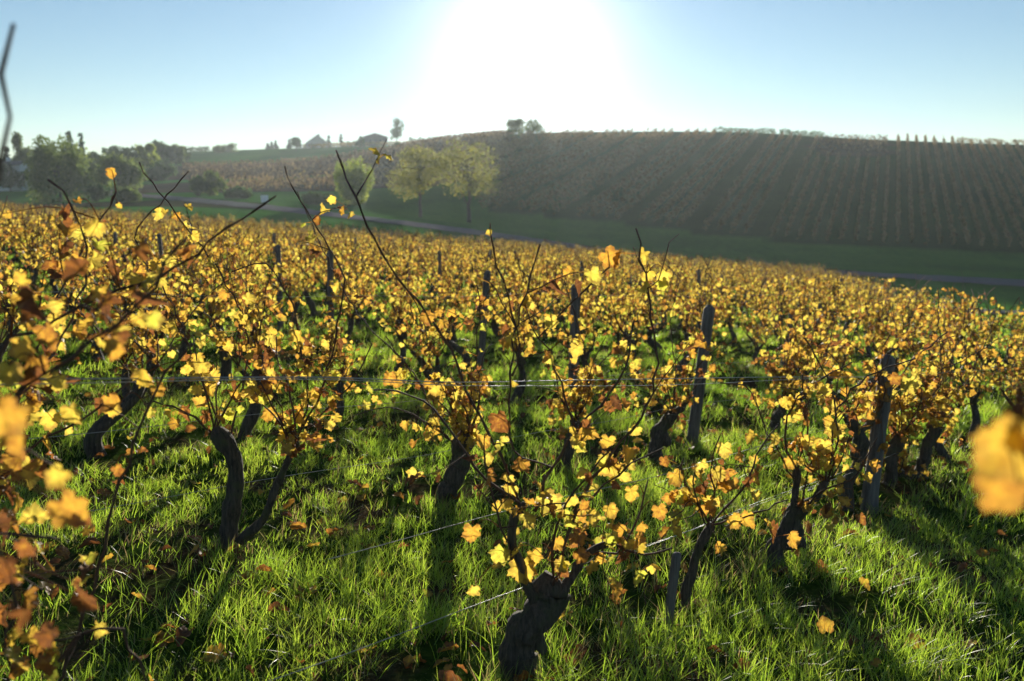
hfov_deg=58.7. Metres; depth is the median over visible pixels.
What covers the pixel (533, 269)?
grape vine
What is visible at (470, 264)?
grape vine
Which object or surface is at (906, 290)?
grape vine
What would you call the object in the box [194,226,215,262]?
grape vine
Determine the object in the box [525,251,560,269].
grape vine
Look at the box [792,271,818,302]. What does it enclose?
grape vine
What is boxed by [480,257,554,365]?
grape vine
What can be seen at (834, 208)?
vine row
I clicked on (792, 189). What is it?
vine row
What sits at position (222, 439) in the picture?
grape vine
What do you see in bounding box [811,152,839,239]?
vine row
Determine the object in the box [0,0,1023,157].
sky
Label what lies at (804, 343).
grape vine
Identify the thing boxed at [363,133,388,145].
barn
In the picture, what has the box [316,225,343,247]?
grape vine
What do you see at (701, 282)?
grape vine
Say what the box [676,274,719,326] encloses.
grape vine
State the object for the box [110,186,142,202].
bush
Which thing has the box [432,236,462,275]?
grape vine
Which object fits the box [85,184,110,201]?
bush
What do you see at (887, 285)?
grape vine
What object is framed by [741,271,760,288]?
grape vine
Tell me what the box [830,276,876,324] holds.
grape vine
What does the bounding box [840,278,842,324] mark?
trellis post
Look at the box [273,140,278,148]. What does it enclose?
conifer
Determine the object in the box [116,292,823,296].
trellis wire
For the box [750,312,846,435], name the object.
grape vine
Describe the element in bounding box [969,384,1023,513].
leaf
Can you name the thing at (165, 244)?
grape vine
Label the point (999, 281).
road
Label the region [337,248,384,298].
grape vine
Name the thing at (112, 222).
grape vine
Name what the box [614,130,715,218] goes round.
vine row
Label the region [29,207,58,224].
grape vine
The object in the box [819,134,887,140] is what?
vine row
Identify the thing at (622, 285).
grape vine
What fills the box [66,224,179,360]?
grape vine
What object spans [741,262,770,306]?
grape vine
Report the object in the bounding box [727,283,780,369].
grape vine
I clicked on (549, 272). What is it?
grape vine
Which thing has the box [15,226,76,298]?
grape vine
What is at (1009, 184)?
vine row
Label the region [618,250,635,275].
grape vine
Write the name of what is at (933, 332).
grape vine
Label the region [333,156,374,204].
willow
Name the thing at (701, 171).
vine row
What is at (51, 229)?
grape vine
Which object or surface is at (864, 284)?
grape vine
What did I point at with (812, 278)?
grape vine
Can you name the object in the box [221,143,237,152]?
bush
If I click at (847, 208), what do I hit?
vine row
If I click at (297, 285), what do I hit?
grape vine
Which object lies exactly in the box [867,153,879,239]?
vine row
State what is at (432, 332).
grape vine
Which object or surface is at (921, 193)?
vine row
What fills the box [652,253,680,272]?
grape vine
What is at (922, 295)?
grape vine
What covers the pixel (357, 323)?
grape vine
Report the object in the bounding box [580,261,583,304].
trellis post
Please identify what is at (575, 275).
grape vine
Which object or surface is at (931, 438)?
grape vine
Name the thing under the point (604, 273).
grape vine
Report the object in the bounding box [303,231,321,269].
grape vine
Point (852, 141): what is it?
vine row
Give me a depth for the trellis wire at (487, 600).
3.23 m
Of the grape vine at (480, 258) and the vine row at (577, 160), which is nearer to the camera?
the grape vine at (480, 258)
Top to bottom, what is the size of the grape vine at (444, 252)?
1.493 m
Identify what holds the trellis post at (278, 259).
on the ground at (848, 251)
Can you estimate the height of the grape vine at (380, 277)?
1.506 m
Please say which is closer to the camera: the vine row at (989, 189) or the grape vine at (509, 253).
the grape vine at (509, 253)
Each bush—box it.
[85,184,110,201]
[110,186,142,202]
[188,175,211,195]
[202,169,228,195]
[212,145,224,152]
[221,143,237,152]
[222,185,253,197]
[300,191,336,204]
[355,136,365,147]
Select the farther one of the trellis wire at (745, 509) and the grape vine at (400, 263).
the grape vine at (400, 263)
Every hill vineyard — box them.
[181,129,512,178]
[191,138,512,190]
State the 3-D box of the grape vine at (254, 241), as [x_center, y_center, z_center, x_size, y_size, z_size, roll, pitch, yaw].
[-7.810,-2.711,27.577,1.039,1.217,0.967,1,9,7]
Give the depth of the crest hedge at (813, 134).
183.46 m
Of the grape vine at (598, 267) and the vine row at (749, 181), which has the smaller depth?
the grape vine at (598, 267)
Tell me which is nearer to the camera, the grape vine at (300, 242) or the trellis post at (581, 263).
the trellis post at (581, 263)
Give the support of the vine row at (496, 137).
on the ground at (848, 251)
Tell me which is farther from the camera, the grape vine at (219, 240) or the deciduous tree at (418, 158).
the deciduous tree at (418, 158)
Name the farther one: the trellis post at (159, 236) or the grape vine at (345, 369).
the trellis post at (159, 236)
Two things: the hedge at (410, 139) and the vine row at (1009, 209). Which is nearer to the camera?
the vine row at (1009, 209)
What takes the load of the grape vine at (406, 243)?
on the ground at (848, 251)
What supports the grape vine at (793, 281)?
on the ground at (848, 251)
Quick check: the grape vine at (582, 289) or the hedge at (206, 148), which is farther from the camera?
the hedge at (206, 148)
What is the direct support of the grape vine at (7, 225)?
on the ground at (848, 251)
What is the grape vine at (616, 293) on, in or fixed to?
on the ground at (848, 251)
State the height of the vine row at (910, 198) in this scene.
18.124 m
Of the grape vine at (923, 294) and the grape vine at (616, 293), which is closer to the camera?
the grape vine at (616, 293)
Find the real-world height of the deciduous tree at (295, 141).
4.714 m
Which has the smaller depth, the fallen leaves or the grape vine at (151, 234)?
the fallen leaves
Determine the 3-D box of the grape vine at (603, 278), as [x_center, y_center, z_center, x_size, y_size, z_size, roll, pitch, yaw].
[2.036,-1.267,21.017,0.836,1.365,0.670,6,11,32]
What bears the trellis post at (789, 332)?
on the ground at (848, 251)
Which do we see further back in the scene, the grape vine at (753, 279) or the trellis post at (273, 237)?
the grape vine at (753, 279)
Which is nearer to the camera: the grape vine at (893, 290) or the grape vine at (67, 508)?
the grape vine at (67, 508)
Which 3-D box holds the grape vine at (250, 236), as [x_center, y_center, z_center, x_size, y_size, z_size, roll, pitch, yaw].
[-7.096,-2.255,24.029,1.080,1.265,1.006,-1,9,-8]
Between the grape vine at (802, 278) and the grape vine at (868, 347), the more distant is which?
the grape vine at (802, 278)
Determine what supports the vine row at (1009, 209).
on the ground at (848, 251)
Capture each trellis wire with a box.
[0,377,873,385]
[28,350,843,438]
[39,369,991,382]
[91,380,842,510]
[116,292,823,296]
[269,454,885,680]
[329,418,863,558]
[568,436,940,568]
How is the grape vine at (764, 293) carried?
on the ground at (848, 251)
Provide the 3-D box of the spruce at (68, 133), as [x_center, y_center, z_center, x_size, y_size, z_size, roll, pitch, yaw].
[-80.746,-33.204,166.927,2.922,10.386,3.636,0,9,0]
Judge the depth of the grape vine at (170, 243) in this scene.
18.57 m
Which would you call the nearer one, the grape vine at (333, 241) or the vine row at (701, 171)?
the grape vine at (333, 241)
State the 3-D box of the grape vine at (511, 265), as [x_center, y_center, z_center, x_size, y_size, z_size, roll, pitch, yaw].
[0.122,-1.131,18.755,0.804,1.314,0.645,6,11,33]
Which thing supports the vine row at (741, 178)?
on the ground at (848, 251)
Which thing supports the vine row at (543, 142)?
on the ground at (848, 251)
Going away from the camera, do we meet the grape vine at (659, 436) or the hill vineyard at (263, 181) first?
the grape vine at (659, 436)
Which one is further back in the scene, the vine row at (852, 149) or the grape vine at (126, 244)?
the vine row at (852, 149)
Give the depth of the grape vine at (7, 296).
6.84 m
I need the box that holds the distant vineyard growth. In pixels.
[0,198,1023,357]
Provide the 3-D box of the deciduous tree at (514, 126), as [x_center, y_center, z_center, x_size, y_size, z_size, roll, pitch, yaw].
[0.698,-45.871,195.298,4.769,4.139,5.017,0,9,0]
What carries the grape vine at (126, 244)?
on the ground at (848, 251)
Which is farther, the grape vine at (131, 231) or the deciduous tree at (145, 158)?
the deciduous tree at (145, 158)
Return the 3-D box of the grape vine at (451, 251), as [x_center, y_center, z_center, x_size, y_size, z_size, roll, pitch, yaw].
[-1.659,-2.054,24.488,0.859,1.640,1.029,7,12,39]
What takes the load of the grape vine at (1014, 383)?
on the ground at (848, 251)
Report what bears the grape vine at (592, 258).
on the ground at (848, 251)
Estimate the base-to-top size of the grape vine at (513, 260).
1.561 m
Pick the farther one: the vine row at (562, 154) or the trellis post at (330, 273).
the vine row at (562, 154)
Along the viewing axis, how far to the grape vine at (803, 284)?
25.56 m
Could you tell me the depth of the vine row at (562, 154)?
154.66 m
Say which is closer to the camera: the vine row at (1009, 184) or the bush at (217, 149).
the vine row at (1009, 184)
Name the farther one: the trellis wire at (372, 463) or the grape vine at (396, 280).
the grape vine at (396, 280)
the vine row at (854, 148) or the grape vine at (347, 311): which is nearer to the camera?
the grape vine at (347, 311)
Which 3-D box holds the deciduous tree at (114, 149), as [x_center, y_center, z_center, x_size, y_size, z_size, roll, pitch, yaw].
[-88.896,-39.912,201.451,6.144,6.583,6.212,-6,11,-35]
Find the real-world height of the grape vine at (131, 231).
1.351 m
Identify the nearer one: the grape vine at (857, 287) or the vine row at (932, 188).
the grape vine at (857, 287)
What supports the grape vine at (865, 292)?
on the ground at (848, 251)
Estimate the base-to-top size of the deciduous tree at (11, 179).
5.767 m
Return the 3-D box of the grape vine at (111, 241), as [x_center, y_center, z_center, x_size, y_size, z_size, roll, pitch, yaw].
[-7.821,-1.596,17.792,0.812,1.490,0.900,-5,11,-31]
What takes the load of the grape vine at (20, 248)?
on the ground at (848, 251)
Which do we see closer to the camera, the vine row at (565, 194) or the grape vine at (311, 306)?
the grape vine at (311, 306)
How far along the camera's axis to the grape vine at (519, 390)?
8.65 m
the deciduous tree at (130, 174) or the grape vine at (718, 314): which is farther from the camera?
the deciduous tree at (130, 174)
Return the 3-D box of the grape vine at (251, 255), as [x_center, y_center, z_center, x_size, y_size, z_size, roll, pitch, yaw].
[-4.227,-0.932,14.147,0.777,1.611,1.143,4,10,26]
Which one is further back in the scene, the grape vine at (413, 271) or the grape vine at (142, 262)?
the grape vine at (413, 271)
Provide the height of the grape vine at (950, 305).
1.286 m
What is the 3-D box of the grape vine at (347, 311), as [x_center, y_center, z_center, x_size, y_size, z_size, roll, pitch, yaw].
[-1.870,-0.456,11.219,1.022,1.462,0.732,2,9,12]
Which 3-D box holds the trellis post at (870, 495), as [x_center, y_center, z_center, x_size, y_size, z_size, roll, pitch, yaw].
[2.371,0.709,5.934,0.241,1.247,0.113,-8,12,-42]
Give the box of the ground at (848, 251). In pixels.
[0,131,1023,680]
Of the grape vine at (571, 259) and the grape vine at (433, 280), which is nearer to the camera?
the grape vine at (433, 280)
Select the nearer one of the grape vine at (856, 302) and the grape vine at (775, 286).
the grape vine at (856, 302)
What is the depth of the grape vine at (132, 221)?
24.76 m
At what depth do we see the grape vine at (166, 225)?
29.44 m
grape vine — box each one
[0,23,275,680]
[0,197,67,362]
[0,205,55,292]
[0,206,43,264]
[0,207,27,256]
[0,211,27,251]
[0,219,20,280]
[0,234,35,337]
[2,215,55,276]
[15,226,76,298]
[18,213,44,242]
[20,205,57,238]
[20,213,76,283]
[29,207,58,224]
[29,208,55,270]
[31,213,56,259]
[32,210,125,311]
[43,210,62,243]
[46,217,111,285]
[46,235,122,325]
[50,211,91,224]
[54,238,234,458]
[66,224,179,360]
[69,212,101,245]
[73,228,137,290]
[88,234,165,334]
[89,208,132,236]
[92,207,126,236]
[94,222,134,285]
[100,243,242,396]
[102,213,133,251]
[105,215,144,261]
[106,222,158,269]
[117,238,165,309]
[120,215,144,253]
[122,218,139,253]
[128,220,158,257]
[128,222,187,259]
[131,162,400,548]
[138,222,164,249]
[142,220,189,240]
[146,258,205,360]
[150,216,187,253]
[150,241,294,439]
[151,226,188,275]
[152,216,172,247]
[153,229,190,285]
[156,241,213,302]
[169,228,213,317]
[173,225,255,383]
[174,225,209,253]
[174,226,223,293]
[185,229,232,274]
[190,225,230,262]
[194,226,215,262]
[194,226,231,284]
[199,229,275,308]
[200,234,293,357]
[203,232,273,292]
[212,221,241,258]
[220,240,273,293]
[224,231,261,250]
[229,232,276,258]
[229,248,298,334]
[232,224,260,261]
[236,232,270,248]
[238,225,270,276]
[258,238,321,328]
[260,224,299,247]
[262,227,304,276]
[267,223,312,293]
[281,243,355,316]
[283,234,309,285]
[287,286,370,428]
[288,227,319,269]
[297,191,492,505]
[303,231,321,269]
[306,238,346,304]
[307,235,341,259]
[307,243,357,280]
[308,226,347,261]
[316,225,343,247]
[317,232,339,251]
[322,244,395,344]
[326,244,385,329]
[327,229,355,265]
[335,139,712,680]
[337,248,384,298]
[340,241,384,314]
[341,235,370,278]
[348,234,380,275]
[349,255,420,371]
[353,241,382,271]
[356,235,389,281]
[357,271,489,411]
[361,230,391,272]
[374,245,423,312]
[379,240,404,268]
[383,239,405,274]
[383,249,430,346]
[384,239,422,273]
[391,233,419,273]
[391,259,480,368]
[392,250,435,292]
[397,229,436,287]
[406,236,436,262]
[409,256,468,318]
[420,244,446,292]
[425,251,456,300]
[430,241,459,282]
[431,237,471,283]
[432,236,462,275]
[432,248,475,343]
[436,248,476,290]
[445,237,467,280]
[453,247,484,289]
[460,257,520,338]
[461,246,515,310]
[461,262,561,403]
[462,246,486,277]
[464,255,535,325]
[465,248,502,303]
[477,238,495,261]
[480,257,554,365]
[494,245,531,298]
[502,250,562,336]
[506,241,536,270]
[506,256,539,309]
[507,247,540,277]
[508,257,561,317]
[510,255,545,292]
[519,244,536,261]
[522,249,558,294]
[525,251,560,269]
[529,241,554,272]
[531,254,557,294]
[534,249,574,321]
[535,274,615,391]
[535,280,649,473]
[537,254,568,300]
[546,255,633,342]
[548,266,614,307]
[554,250,573,286]
[559,252,585,288]
[566,258,591,289]
[569,256,590,283]
[579,247,599,292]
[580,269,612,320]
[585,274,640,358]
[588,261,620,307]
[591,259,614,298]
[593,266,668,384]
[595,256,611,295]
[600,280,736,463]
[602,260,638,293]
[604,275,653,333]
[611,252,639,283]
[611,268,635,305]
[617,262,638,292]
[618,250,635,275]
[623,255,658,285]
[627,273,679,352]
[633,257,668,302]
[636,268,666,312]
[640,261,695,333]
[640,263,737,379]
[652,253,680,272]
[655,425,800,618]
[659,255,680,297]
[659,260,698,314]
[661,257,679,308]
[666,255,729,322]
[666,258,700,307]
[669,266,706,330]
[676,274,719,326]
[687,268,724,292]
[690,274,714,302]
[693,260,715,291]
[703,267,729,288]
[706,271,735,314]
[707,273,745,346]
[717,259,745,294]
[720,331,947,569]
[723,259,745,301]
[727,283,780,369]
[730,271,757,314]
[737,273,796,338]
[738,264,778,327]
[740,271,813,341]
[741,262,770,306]
[741,265,772,314]
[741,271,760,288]
[748,264,772,281]
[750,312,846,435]
[759,276,875,400]
[767,267,807,323]
[767,271,788,315]
[776,278,807,324]
[781,269,803,307]
[783,301,871,404]
[785,290,851,356]
[786,283,828,336]
[789,268,815,315]
[789,275,812,306]
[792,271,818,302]
[793,277,848,329]
[798,320,955,511]
[805,268,843,323]
[805,271,823,294]
[811,270,852,319]
[823,284,871,338]
[823,288,973,480]
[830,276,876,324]
[838,338,1001,485]
[843,281,877,308]
[845,274,873,298]
[846,274,946,388]
[847,278,868,300]
[847,280,880,334]
[849,276,907,356]
[858,275,885,313]
[860,285,906,332]
[865,277,893,310]
[871,283,897,322]
[874,274,899,313]
[882,305,995,462]
[883,279,930,356]
[885,303,930,390]
[887,276,924,324]
[898,285,938,309]
[904,286,940,352]
[908,279,941,331]
[915,285,986,382]
[921,272,978,373]
[923,306,1019,443]
[924,293,954,351]
[941,296,975,347]
[944,287,1009,375]
[952,292,1023,371]
[969,311,1023,405]
[987,320,1023,417]
[991,298,1023,369]
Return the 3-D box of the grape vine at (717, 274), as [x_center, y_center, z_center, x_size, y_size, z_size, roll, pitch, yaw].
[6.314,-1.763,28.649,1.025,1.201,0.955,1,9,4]
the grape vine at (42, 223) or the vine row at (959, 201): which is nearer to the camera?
the grape vine at (42, 223)
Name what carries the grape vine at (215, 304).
on the ground at (848, 251)
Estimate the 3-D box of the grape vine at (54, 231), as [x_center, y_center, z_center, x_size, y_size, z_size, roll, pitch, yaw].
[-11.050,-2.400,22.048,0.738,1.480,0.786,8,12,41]
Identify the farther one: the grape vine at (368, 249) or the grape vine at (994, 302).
the grape vine at (368, 249)
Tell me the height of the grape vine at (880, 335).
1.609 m
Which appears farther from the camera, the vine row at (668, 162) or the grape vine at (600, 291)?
the vine row at (668, 162)
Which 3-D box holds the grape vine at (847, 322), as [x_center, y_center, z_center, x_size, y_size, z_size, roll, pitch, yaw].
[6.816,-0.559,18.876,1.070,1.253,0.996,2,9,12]
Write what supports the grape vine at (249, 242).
on the ground at (848, 251)
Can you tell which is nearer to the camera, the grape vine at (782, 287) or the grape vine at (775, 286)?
the grape vine at (782, 287)
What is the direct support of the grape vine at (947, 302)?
on the ground at (848, 251)
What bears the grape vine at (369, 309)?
on the ground at (848, 251)
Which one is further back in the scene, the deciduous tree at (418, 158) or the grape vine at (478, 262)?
the deciduous tree at (418, 158)
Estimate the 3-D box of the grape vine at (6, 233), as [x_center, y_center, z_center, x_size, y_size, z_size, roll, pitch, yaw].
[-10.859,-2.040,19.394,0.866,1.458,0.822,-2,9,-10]
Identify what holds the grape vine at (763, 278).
on the ground at (848, 251)
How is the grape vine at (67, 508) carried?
on the ground at (848, 251)
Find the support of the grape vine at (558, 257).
on the ground at (848, 251)
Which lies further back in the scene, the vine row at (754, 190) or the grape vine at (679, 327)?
the vine row at (754, 190)
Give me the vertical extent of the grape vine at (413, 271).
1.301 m
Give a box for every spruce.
[65,131,73,148]
[77,133,89,172]
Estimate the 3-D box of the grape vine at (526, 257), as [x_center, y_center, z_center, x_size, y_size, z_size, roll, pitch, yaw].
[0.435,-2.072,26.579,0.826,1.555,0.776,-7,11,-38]
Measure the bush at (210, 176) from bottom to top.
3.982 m
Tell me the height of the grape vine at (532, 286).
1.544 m
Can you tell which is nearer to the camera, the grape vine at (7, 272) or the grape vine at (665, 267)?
the grape vine at (7, 272)
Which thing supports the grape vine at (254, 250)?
on the ground at (848, 251)
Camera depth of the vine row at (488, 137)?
186.84 m
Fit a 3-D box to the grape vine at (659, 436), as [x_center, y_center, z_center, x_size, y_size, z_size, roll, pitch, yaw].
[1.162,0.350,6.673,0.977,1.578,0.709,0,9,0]
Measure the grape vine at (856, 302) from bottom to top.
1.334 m
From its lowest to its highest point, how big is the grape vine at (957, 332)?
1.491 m
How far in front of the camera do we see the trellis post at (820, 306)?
17.82 m
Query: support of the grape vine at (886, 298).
on the ground at (848, 251)
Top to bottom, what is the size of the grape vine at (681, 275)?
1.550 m
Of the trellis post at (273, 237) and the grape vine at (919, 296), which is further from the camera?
the grape vine at (919, 296)
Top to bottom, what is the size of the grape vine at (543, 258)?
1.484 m
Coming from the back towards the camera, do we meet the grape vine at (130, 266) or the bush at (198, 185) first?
the bush at (198, 185)
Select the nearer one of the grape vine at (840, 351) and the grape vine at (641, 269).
the grape vine at (840, 351)
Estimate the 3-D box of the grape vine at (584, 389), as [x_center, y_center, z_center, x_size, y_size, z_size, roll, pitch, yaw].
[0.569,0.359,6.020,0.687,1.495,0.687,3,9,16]
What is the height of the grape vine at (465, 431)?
1.984 m
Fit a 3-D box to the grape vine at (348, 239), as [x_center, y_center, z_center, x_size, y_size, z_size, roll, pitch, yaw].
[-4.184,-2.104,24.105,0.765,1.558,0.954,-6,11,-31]
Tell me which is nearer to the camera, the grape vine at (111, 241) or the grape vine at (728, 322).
the grape vine at (728, 322)
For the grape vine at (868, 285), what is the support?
on the ground at (848, 251)
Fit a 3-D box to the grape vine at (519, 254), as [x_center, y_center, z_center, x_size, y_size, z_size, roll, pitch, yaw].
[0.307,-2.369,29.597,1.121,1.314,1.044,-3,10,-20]
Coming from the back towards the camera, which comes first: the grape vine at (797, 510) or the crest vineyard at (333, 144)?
the crest vineyard at (333, 144)
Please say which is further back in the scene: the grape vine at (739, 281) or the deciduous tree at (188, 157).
the deciduous tree at (188, 157)
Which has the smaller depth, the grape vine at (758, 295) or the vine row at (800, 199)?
the grape vine at (758, 295)
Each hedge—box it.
[185,145,210,152]
[409,135,448,143]
[713,126,823,136]
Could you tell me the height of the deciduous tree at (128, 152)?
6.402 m
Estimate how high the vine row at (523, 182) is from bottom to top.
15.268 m
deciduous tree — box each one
[0,161,26,190]
[16,145,31,167]
[21,133,102,202]
[84,151,101,175]
[90,152,148,189]
[100,145,123,163]
[119,144,139,161]
[133,143,160,167]
[143,160,178,180]
[149,139,176,165]
[167,144,186,166]
[182,146,191,163]
[290,137,301,148]
[386,143,455,216]
[389,117,404,141]
[431,138,503,222]
[505,117,524,135]
[523,118,545,133]
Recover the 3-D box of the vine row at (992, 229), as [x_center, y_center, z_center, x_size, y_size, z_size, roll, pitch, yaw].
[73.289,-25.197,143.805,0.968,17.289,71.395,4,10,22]
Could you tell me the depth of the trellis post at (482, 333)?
10.65 m
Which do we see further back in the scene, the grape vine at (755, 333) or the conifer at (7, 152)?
the conifer at (7, 152)
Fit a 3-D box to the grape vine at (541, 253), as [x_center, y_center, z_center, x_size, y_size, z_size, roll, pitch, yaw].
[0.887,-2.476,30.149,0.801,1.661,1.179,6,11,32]
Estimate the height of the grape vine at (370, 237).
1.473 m
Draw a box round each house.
[0,157,30,190]
[305,134,327,147]
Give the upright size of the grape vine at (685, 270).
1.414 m
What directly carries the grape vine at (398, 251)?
on the ground at (848, 251)
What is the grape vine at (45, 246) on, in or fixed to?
on the ground at (848, 251)
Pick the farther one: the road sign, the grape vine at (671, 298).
the road sign
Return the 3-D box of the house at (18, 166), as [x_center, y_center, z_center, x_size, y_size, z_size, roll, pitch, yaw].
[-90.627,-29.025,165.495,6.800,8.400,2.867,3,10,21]
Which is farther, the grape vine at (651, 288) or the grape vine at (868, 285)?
the grape vine at (868, 285)
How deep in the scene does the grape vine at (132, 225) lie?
30.04 m
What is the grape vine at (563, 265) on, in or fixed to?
on the ground at (848, 251)
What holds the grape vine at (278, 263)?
on the ground at (848, 251)
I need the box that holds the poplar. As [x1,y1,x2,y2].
[10,131,27,160]
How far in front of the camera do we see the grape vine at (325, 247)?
23.54 m
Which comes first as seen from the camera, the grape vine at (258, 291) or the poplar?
the grape vine at (258, 291)
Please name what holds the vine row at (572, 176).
on the ground at (848, 251)
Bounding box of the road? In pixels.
[78,188,1023,285]
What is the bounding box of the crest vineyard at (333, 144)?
[302,139,443,147]
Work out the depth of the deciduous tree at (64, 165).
120.73 m
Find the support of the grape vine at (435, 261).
on the ground at (848, 251)
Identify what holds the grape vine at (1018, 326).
on the ground at (848, 251)
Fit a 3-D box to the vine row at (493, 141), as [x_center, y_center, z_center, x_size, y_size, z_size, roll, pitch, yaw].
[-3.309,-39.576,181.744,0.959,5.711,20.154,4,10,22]
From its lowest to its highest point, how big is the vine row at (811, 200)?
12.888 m
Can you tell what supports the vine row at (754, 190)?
on the ground at (848, 251)
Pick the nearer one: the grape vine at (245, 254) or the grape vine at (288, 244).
the grape vine at (245, 254)
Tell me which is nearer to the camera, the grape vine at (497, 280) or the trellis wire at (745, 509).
the trellis wire at (745, 509)
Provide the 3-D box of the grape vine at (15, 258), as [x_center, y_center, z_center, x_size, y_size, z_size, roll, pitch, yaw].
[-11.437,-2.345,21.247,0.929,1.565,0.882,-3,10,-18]
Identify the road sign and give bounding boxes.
[261,195,267,201]
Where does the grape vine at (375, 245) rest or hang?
on the ground at (848, 251)
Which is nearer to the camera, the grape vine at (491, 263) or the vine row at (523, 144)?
the grape vine at (491, 263)
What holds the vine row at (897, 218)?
on the ground at (848, 251)
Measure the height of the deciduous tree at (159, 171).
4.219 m
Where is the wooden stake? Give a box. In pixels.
[663,552,681,633]
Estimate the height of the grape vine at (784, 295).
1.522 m
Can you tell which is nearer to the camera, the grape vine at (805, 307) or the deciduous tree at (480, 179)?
the grape vine at (805, 307)
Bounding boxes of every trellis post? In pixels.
[113,232,120,293]
[157,233,164,295]
[272,233,275,286]
[275,245,283,330]
[327,250,333,347]
[406,263,410,312]
[437,250,440,296]
[477,270,490,367]
[568,284,580,394]
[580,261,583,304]
[686,304,714,446]
[697,269,700,327]
[781,314,793,366]
[817,301,821,335]
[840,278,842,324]
[860,354,895,513]
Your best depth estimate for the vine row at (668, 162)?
142.96 m
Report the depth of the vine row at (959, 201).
136.10 m
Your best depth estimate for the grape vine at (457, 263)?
22.45 m
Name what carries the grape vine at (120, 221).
on the ground at (848, 251)
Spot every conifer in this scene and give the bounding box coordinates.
[4,147,10,160]
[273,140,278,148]
[286,139,292,147]
[339,134,343,146]
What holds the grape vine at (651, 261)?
on the ground at (848, 251)
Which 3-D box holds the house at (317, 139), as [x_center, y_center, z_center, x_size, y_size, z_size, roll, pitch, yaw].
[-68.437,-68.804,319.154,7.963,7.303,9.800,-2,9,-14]
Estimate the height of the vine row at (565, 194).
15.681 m
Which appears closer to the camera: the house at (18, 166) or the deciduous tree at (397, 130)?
the house at (18, 166)
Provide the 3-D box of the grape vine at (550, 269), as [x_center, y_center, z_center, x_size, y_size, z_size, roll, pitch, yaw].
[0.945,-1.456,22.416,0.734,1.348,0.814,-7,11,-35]
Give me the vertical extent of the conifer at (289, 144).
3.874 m
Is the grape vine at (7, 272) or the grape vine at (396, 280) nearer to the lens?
the grape vine at (7, 272)
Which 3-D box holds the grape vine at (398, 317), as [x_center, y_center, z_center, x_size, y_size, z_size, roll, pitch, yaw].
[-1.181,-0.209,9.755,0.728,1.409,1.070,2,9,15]
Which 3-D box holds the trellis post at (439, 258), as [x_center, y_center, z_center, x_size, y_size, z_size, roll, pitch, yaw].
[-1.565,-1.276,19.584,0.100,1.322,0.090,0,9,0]
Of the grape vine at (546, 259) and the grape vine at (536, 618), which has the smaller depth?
the grape vine at (536, 618)
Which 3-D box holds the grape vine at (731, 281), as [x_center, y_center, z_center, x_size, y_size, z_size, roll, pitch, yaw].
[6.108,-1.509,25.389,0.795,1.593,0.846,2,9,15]
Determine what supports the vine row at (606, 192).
on the ground at (848, 251)
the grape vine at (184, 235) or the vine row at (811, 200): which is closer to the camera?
the grape vine at (184, 235)
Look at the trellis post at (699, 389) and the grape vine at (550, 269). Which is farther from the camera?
the grape vine at (550, 269)
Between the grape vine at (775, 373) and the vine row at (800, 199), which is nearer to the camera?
the grape vine at (775, 373)
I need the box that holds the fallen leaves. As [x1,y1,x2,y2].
[0,315,1023,680]
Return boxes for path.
[936,307,1023,313]
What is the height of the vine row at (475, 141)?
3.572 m
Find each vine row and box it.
[471,128,585,186]
[472,129,576,179]
[472,130,552,168]
[472,133,494,144]
[473,128,569,175]
[473,131,537,160]
[473,133,499,147]
[474,128,593,186]
[474,129,546,164]
[474,131,508,148]
[475,129,608,198]
[475,132,513,152]
[477,128,617,202]
[479,130,530,153]
[480,128,624,207]
[493,127,633,208]
[515,128,648,208]
[530,128,658,212]
[542,129,665,211]
[553,128,672,214]
[577,128,689,215]
[589,128,698,216]
[604,128,707,216]
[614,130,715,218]
[639,129,731,221]
[652,130,741,221]
[664,130,749,223]
[676,131,757,225]
[703,132,774,229]
[718,132,783,228]
[731,131,793,232]
[744,133,801,232]
[770,135,820,235]
[785,152,819,235]
[797,152,829,238]
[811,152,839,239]
[814,134,885,142]
[817,144,886,152]
[817,146,887,155]
[818,140,886,147]
[819,132,887,139]
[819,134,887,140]
[819,136,886,143]
[820,137,882,145]
[822,142,886,150]
[825,151,849,240]
[839,152,860,239]
[853,153,869,241]
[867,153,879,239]
[881,155,889,241]
[895,134,901,242]
[906,133,914,242]
[914,134,928,244]
[924,134,942,243]
[931,135,956,244]
[942,137,971,245]
[951,136,985,245]
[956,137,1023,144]
[961,140,998,245]
[969,139,1012,246]
[978,139,1023,246]
[987,139,1023,220]
[996,141,1023,195]
[1005,142,1023,175]
[1014,141,1023,160]
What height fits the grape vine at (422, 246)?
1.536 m
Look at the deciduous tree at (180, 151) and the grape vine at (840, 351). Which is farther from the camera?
the deciduous tree at (180, 151)
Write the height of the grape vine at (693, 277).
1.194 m
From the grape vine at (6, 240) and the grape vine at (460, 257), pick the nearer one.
the grape vine at (6, 240)
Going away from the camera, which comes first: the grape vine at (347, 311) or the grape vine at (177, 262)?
the grape vine at (347, 311)
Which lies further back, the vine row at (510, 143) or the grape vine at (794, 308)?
the vine row at (510, 143)
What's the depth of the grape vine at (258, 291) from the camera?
10.28 m
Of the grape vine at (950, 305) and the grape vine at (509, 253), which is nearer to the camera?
the grape vine at (950, 305)
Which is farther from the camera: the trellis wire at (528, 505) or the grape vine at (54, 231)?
the grape vine at (54, 231)
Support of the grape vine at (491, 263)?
on the ground at (848, 251)
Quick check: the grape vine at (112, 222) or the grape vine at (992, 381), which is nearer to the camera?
the grape vine at (992, 381)
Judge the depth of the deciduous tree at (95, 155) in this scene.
180.98 m
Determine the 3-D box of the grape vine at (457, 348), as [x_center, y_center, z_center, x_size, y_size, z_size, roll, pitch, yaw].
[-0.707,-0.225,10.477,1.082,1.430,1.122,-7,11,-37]
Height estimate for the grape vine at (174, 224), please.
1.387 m

